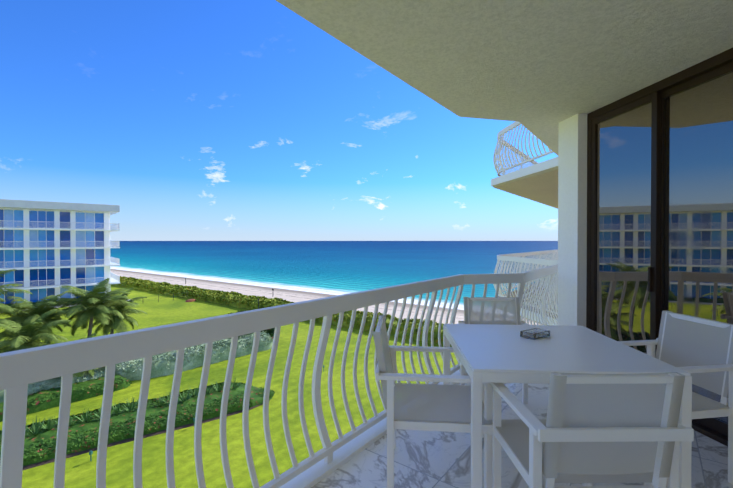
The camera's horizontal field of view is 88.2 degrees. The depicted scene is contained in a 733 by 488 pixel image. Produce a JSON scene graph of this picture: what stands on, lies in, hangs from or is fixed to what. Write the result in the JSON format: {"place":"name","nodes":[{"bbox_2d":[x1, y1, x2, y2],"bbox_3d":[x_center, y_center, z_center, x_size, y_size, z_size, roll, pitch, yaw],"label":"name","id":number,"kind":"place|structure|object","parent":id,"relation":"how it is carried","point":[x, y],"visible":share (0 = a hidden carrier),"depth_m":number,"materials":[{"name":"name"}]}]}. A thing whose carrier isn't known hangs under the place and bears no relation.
{"place":"outdoors","nodes":[
{"label":"outdoors","id":0,"kind":"place"},
{"bbox_2d":[0,269,147,377],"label":"palm","id":1,"kind":"object","parent":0,"point":[109,310],"depth_m":29.25,"materials":[{"name":"green plant"}]},
{"bbox_2d":[0,269,539,487],"bbox_3d":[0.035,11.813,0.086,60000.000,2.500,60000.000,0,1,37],"label":"ground","id":2,"kind":"structure","parent":0,"point":[80,471],"depth_m":25.50,"materials":[{"name":"green plant"}]},
{"bbox_2d":[5,298,83,308],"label":"shrubs","id":3,"kind":"object","parent":2,"relation":"on","point":[9,304],"visible":0.25,"depth_m":59.84,"materials":[{"name":"green plant"}]},
{"bbox_2d":[0,208,119,300],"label":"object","id":4,"kind":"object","parent":2,"relation":"on","point":[56,247],"visible":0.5,"depth_m":63.05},
{"bbox_2d":[0,209,94,303],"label":"condo mullions","id":5,"kind":"object","parent":4,"relation":"attached to","point":[46,249],"visible":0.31,"depth_m":62.30,"materials":[{"name":"white metal"}]},
{"bbox_2d":[0,209,103,303],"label":"windows","id":6,"kind":"structure","parent":4,"relation":"in","point":[37,257],"depth_m":62.44,"materials":[{"name":"blue glass"}]},
{"bbox_2d":[0,199,119,214],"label":"roof","id":7,"kind":"structure","parent":4,"relation":"attached to","point":[44,205],"depth_m":62.08,"materials":[{"name":"white concrete"}]},
{"bbox_2d":[0,220,119,288],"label":"balcony railings","id":8,"kind":"object","parent":4,"relation":"on","point":[112,244],"visible":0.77,"depth_m":64.01,"materials":[{"name":"metal"}]},
{"bbox_2d":[0,374,131,421],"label":"shrubs","id":9,"kind":"object","parent":2,"relation":"on","point":[46,404],"depth_m":24.92,"materials":[{"name":"green plant"}]},
{"bbox_2d":[1,292,185,316],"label":"property fence","id":10,"kind":"object","parent":2,"relation":"on","point":[148,299],"visible":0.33,"depth_m":65.15,"materials":[{"name":"grey"}]},
{"bbox_2d":[0,347,248,439],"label":"flowering plants","id":11,"kind":"object","parent":2,"relation":"on","point":[37,428],"visible":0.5,"depth_m":22.09,"materials":[{"name":"plant"}]},
{"bbox_2d":[0,331,272,402],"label":"bushes","id":12,"kind":"object","parent":2,"relation":"on","point":[161,365],"depth_m":30.22,"materials":[{"name":"green plant"}]},
{"bbox_2d":[0,381,274,465],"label":"crescent bed ground cover","id":13,"kind":"object","parent":2,"relation":"on","point":[94,436],"depth_m":21.16,"materials":[{"name":"green plant"}]},
{"bbox_2d":[7,310,274,351],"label":"shrubs","id":14,"kind":"object","parent":2,"relation":"on","point":[272,331],"depth_m":39.46,"materials":[{"name":"green plant"}]},
{"bbox_2d":[23,399,270,469],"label":"crescent bed mulch","id":15,"kind":"object","parent":2,"relation":"on","point":[114,444],"visible":0.1,"depth_m":19.87,"materials":[{"name":"brown soil"}]},
{"bbox_2d":[89,365,324,460],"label":"garden lights","id":16,"kind":"object","parent":2,"relation":"on","point":[90,452],"visible":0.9,"depth_m":18.13,"materials":[{"name":"black"}]},
{"bbox_2d":[111,276,451,346],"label":"sea grape hedge","id":17,"kind":"object","parent":2,"relation":"on","point":[334,323],"visible":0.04,"depth_m":57.88,"materials":[{"name":"green plant"}]},
{"bbox_2d":[0,0,557,240],"label":"sky","id":18,"kind":"structure","parent":0,"point":[202,120],"materials":[{"name":"blue"}]},
{"bbox_2d":[110,241,557,309],"bbox_3d":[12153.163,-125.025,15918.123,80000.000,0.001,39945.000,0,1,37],"label":"sea water","id":19,"kind":"structure","parent":0,"point":[335,267],"depth_m":214.47,"materials":[{"name":"blue liquid"}]},
{"bbox_2d":[276,0,732,154],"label":"ceiling","id":20,"kind":"structure","parent":0,"point":[540,70],"depth_m":2.46,"materials":[{"name":"white paint"}]},
{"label":"building mass","id":21,"kind":"object","parent":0,"visible":0},
{"bbox_2d":[0,121,557,487],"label":"balcony railings","id":22,"kind":"object","parent":21,"relation":"attached to","point":[21,370],"visible":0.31,"depth_m":1.92,"materials":[{"name":"white metal"}]},
{"bbox_2d":[311,383,732,487],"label":"floor tiles","id":23,"kind":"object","parent":21,"relation":"on","point":[431,459],"depth_m":2.33,"materials":[{"name":"stone"}]},
{"bbox_2d":[279,370,468,487],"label":"balcony curb","id":24,"kind":"structure","parent":23,"relation":"on","point":[314,474],"depth_m":2.34,"materials":[{"name":"paint"}]},
{"bbox_2d":[375,298,732,487],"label":"chair frames","id":25,"kind":"structure","parent":23,"relation":"on","point":[492,436],"depth_m":1.90,"materials":[{"name":"white metal"}]},
{"bbox_2d":[373,297,732,482],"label":"chair slings","id":26,"kind":"object","parent":25,"relation":"attached to","point":[687,343],"visible":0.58,"depth_m":1.50,"materials":[{"name":"white fabric"}]},
{"bbox_2d":[443,326,691,487],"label":"table frame","id":27,"kind":"object","parent":23,"relation":"on","point":[685,413],"visible":0.33,"depth_m":1.81,"materials":[{"name":"white metal"}]},
{"bbox_2d":[444,324,690,375],"bbox_3d":[1.038,0.602,2.279,0.992,0.012,0.992,0,0,3],"label":"table top","id":28,"kind":"object","parent":27,"relation":"on","point":[508,348],"visible":0.98,"depth_m":2.08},
{"bbox_2d":[520,328,549,339],"bbox_3d":[1.083,0.576,2.429,0.170,0.036,0.100,0,1,-33],"label":"ashtray","id":29,"kind":"object","parent":28,"relation":"on","point":[535,333],"visible":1,"depth_m":2.40,"materials":[{"name":"clear glass"}]},
{"bbox_2d":[493,166,557,208],"bbox_3d":[7.912,-1.472,11.031,5.400,0.220,12.860,0,1,37],"label":"balcony underside","id":30,"kind":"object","parent":21,"relation":"attached to","point":[541,187],"depth_m":8.90,"materials":[{"name":"white paint"}]},
{"bbox_2d":[491,157,557,186],"bbox_3d":[6.513,-1.491,12.092,1.924,0.160,12.872,0,1,37],"label":"balcony slab edge","id":31,"kind":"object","parent":30,"relation":"attached to","point":[544,165],"depth_m":7.52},
{"bbox_2d":[498,280,557,324],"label":"neighbour balcony slab","id":32,"kind":"structure","parent":21,"relation":"attached to","point":[533,301],"depth_m":9.01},
{"bbox_2d":[510,281,557,324],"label":"neighbour balcony fascia","id":33,"kind":"structure","parent":32,"relation":"attached to","point":[537,316],"depth_m":7.25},
{"bbox_2d":[558,113,586,326],"bbox_3d":[1.656,0.051,-0.293,4.654,2.630,7.864,0,1,37],"label":"door wall","id":34,"kind":"structure","parent":21,"relation":"attached to","point":[572,206],"depth_m":3.85,"materials":[{"name":"white paint"}]},
{"bbox_2d":[586,48,732,446],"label":"sliding door frame","id":35,"kind":"object","parent":34,"relation":"attached to","point":[656,94],"visible":0.48,"depth_m":3.05,"materials":[{"name":"brown metal"}]},
{"bbox_2d":[595,71,732,423],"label":"sliding door glass","id":36,"kind":"object","parent":35,"relation":"in","point":[697,270],"visible":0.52,"depth_m":2.96,"materials":[{"name":"glass"}]}
]}

